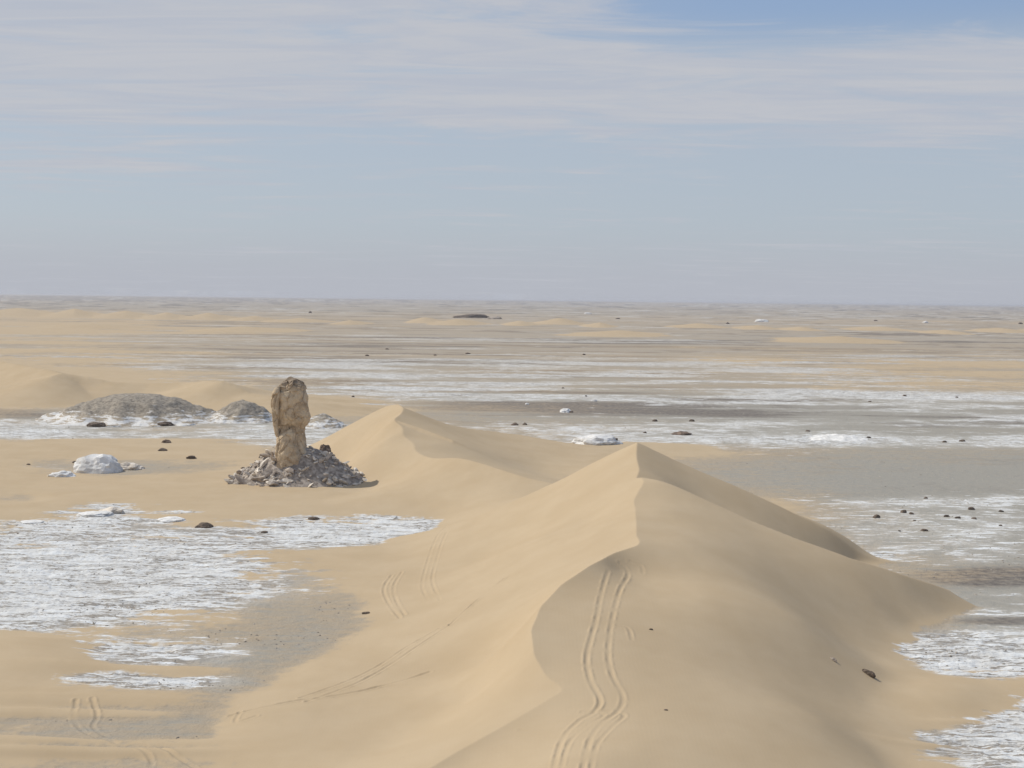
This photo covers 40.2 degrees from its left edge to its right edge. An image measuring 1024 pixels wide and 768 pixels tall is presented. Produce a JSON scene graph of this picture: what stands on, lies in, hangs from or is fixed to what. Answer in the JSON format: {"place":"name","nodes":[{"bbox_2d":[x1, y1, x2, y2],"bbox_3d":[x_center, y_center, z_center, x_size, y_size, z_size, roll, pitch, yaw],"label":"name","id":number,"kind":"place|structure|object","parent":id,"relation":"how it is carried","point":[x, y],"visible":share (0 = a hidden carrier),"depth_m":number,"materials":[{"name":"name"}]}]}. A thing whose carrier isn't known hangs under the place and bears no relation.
{"place":"outdoors","nodes":[
{"label":"outdoors","id":0,"kind":"place"},
{"bbox_2d":[0,294,1023,767],"bbox_3d":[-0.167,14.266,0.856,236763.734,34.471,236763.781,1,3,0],"label":"desert ground","id":1,"kind":"structure","parent":0,"point":[518,590],"depth_m":158.97,"materials":[{"name":"beige sand"}]},
{"bbox_2d":[21,520,43,523],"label":"stone","id":2,"kind":"object","parent":1,"relation":"on","point":[31,521],"visible":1,"depth_m":184.79,"materials":[{"name":"white stone"}]},
{"bbox_2d":[48,470,75,476],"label":"chalk outcrop","id":3,"kind":"object","parent":1,"relation":"on","point":[63,473],"visible":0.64,"depth_m":231.38,"materials":[{"name":"white stone"}]},
{"bbox_2d":[75,511,113,516],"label":"boulder","id":4,"kind":"object","parent":1,"relation":"on","point":[97,513],"visible":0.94,"depth_m":190.24,"materials":[{"name":"white stone"}]},
{"bbox_2d":[86,422,106,426],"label":"boulder","id":5,"kind":"object","parent":1,"relation":"on","point":[97,424],"visible":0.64,"depth_m":320.76,"materials":[{"name":"brown stone"}]},
{"bbox_2d":[73,454,122,473],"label":"chalk dome","id":6,"kind":"structure","parent":1,"relation":"on","point":[98,463],"depth_m":238.07,"materials":[{"name":"white stone"}]},
{"bbox_2d":[99,506,123,513],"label":"boulder","id":7,"kind":"object","parent":1,"relation":"on","point":[115,510],"visible":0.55,"depth_m":193.23,"materials":[{"name":"stone"}]},
{"bbox_2d":[35,393,216,426],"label":"gravel mound","id":8,"kind":"object","parent":1,"relation":"on","point":[132,410],"visible":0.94,"depth_m":331.14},
{"bbox_2d":[120,462,144,469],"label":"chalk outcrop","id":9,"kind":"object","parent":1,"relation":"on","point":[128,466],"visible":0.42,"depth_m":242.57,"materials":[{"name":"stone"}]},
{"bbox_2d":[157,421,174,425],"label":"boulder","id":10,"kind":"object","parent":1,"relation":"on","point":[164,423],"visible":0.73,"depth_m":325.01,"materials":[{"name":"stone"}]},
{"bbox_2d":[157,516,185,522],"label":"boulder","id":11,"kind":"object","parent":1,"relation":"on","point":[168,519],"visible":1,"depth_m":187.04,"materials":[{"name":"white stone"}]},
{"bbox_2d":[186,455,196,458],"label":"boulder","id":12,"kind":"object","parent":1,"relation":"on","point":[191,457],"visible":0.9,"depth_m":258.07,"materials":[{"name":"stone"}]},
{"bbox_2d":[195,522,213,527],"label":"boulder","id":13,"kind":"object","parent":1,"relation":"on","point":[204,525],"visible":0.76,"depth_m":181.76,"materials":[{"name":"brown stone"}]},
{"bbox_2d":[211,399,272,423],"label":"gravel mound","id":14,"kind":"object","parent":1,"relation":"on","point":[240,411],"visible":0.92,"depth_m":335.29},
{"bbox_2d":[231,447,363,486],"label":"rubble heap","id":15,"kind":"object","parent":1,"relation":"on","point":[318,469],"visible":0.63,"depth_m":222.25,"materials":[{"name":"grey stone"}]},
{"bbox_2d":[235,475,246,483],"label":"rubble block","id":16,"kind":"object","parent":15,"relation":"on","point":[241,480],"depth_m":221.63,"materials":[{"name":"grey stone"}]},
{"bbox_2d":[251,475,265,479],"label":"rubble block","id":17,"kind":"object","parent":15,"relation":"on","point":[260,477],"depth_m":220.87,"materials":[{"name":"grey stone"}]},
{"bbox_2d":[260,457,268,467],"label":"rubble slab","id":18,"kind":"structure","parent":15,"relation":"on","point":[264,462],"depth_m":223.05,"materials":[{"name":"stone"}]},
{"bbox_2d":[259,453,270,456],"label":"rubble block","id":19,"kind":"object","parent":15,"relation":"on","point":[265,455],"depth_m":224.26,"materials":[{"name":"grey stone"}]},
{"bbox_2d":[259,469,272,476],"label":"rubble block","id":20,"kind":"object","parent":15,"relation":"on","point":[267,473],"depth_m":221.28,"materials":[{"name":"grey stone"}]},
{"bbox_2d":[267,480,276,484],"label":"rubble block","id":21,"kind":"object","parent":15,"relation":"on","point":[269,482],"depth_m":219.18,"materials":[{"name":"stone"}]},
{"bbox_2d":[277,478,293,482],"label":"rubble slab","id":22,"kind":"structure","parent":15,"relation":"on","point":[285,480],"depth_m":220.07,"materials":[{"name":"stone"}]},
{"bbox_2d":[285,467,293,473],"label":"rubble block","id":23,"kind":"object","parent":15,"relation":"on","point":[290,470],"depth_m":221.05,"materials":[{"name":"grey stone"}]},
{"bbox_2d":[271,376,310,468],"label":"rock spire","id":24,"kind":"object","parent":15,"relation":"on","point":[291,415],"visible":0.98,"depth_m":222.78,"materials":[{"name":"stone"}]},
{"bbox_2d":[319,444,330,451],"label":"boulder","id":25,"kind":"object","parent":15,"relation":"on","point":[323,447],"visible":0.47,"depth_m":227.64,"materials":[{"name":"stone"}]},
{"bbox_2d":[324,452,332,460],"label":"rubble block","id":26,"kind":"object","parent":15,"relation":"on","point":[328,456],"depth_m":223.84,"materials":[{"name":"grey stone"}]},
{"bbox_2d":[326,478,331,484],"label":"rubble block","id":27,"kind":"object","parent":15,"relation":"on","point":[328,481],"depth_m":220.53,"materials":[{"name":"stone"}]},
{"bbox_2d":[308,516,319,519],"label":"boulder","id":28,"kind":"object","parent":1,"relation":"on","point":[313,518],"visible":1,"depth_m":189.46,"materials":[{"name":"brown stone"}]},
{"bbox_2d":[305,413,347,428],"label":"chalk mound","id":29,"kind":"object","parent":1,"relation":"on","point":[323,421],"visible":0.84,"depth_m":323.61,"materials":[{"name":"white stone"}]},
{"bbox_2d":[453,314,488,317],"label":"rocky mesa","id":30,"kind":"structure","parent":1,"relation":"on","point":[473,316],"depth_m":2298.03,"materials":[{"name":"stone"}]},
{"bbox_2d":[487,316,501,318],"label":"rocky mesa","id":31,"kind":"structure","parent":1,"relation":"on","point":[495,317],"depth_m":2194.58,"materials":[{"name":"grey stone"}]},
{"bbox_2d":[3,395,1023,754],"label":"loose stones","id":32,"kind":"object","parent":1,"relation":"on","point":[349,605],"visible":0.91,"depth_m":147.61,"materials":[{"name":"grey stone"}]},
{"bbox_2d":[560,408,570,412],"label":"boulder","id":33,"kind":"object","parent":1,"relation":"on","point":[565,410],"visible":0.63,"depth_m":378.08,"materials":[{"name":"white stone"}]},
{"bbox_2d":[572,434,622,444],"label":"chalk outcrop","id":34,"kind":"object","parent":1,"relation":"on","point":[601,439],"visible":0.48,"depth_m":288.08,"materials":[{"name":"white stone"}]},
{"bbox_2d":[672,431,691,434],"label":"boulder","id":35,"kind":"object","parent":1,"relation":"on","point":[681,433],"visible":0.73,"depth_m":318.54,"materials":[{"name":"brown stone"}]},
{"bbox_2d":[754,319,768,321],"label":"boulder","id":36,"kind":"object","parent":1,"relation":"on","point":[761,320],"visible":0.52,"depth_m":2208.73,"materials":[{"name":"white stone"}]},
{"bbox_2d":[809,434,867,441],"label":"chalk mound","id":37,"kind":"object","parent":1,"relation":"on","point":[838,437],"visible":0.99,"depth_m":309.96,"materials":[{"name":"white stone"}]},
{"bbox_2d":[862,669,875,677],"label":"dark slab","id":38,"kind":"object","parent":1,"relation":"on","point":[870,673],"depth_m":108.29,"materials":[{"name":"brown stone"}]},
{"bbox_2d":[0,0,1023,305],"label":"sky","id":39,"kind":"structure","parent":0,"point":[721,151],"materials":[{"name":"blue"}]}
]}

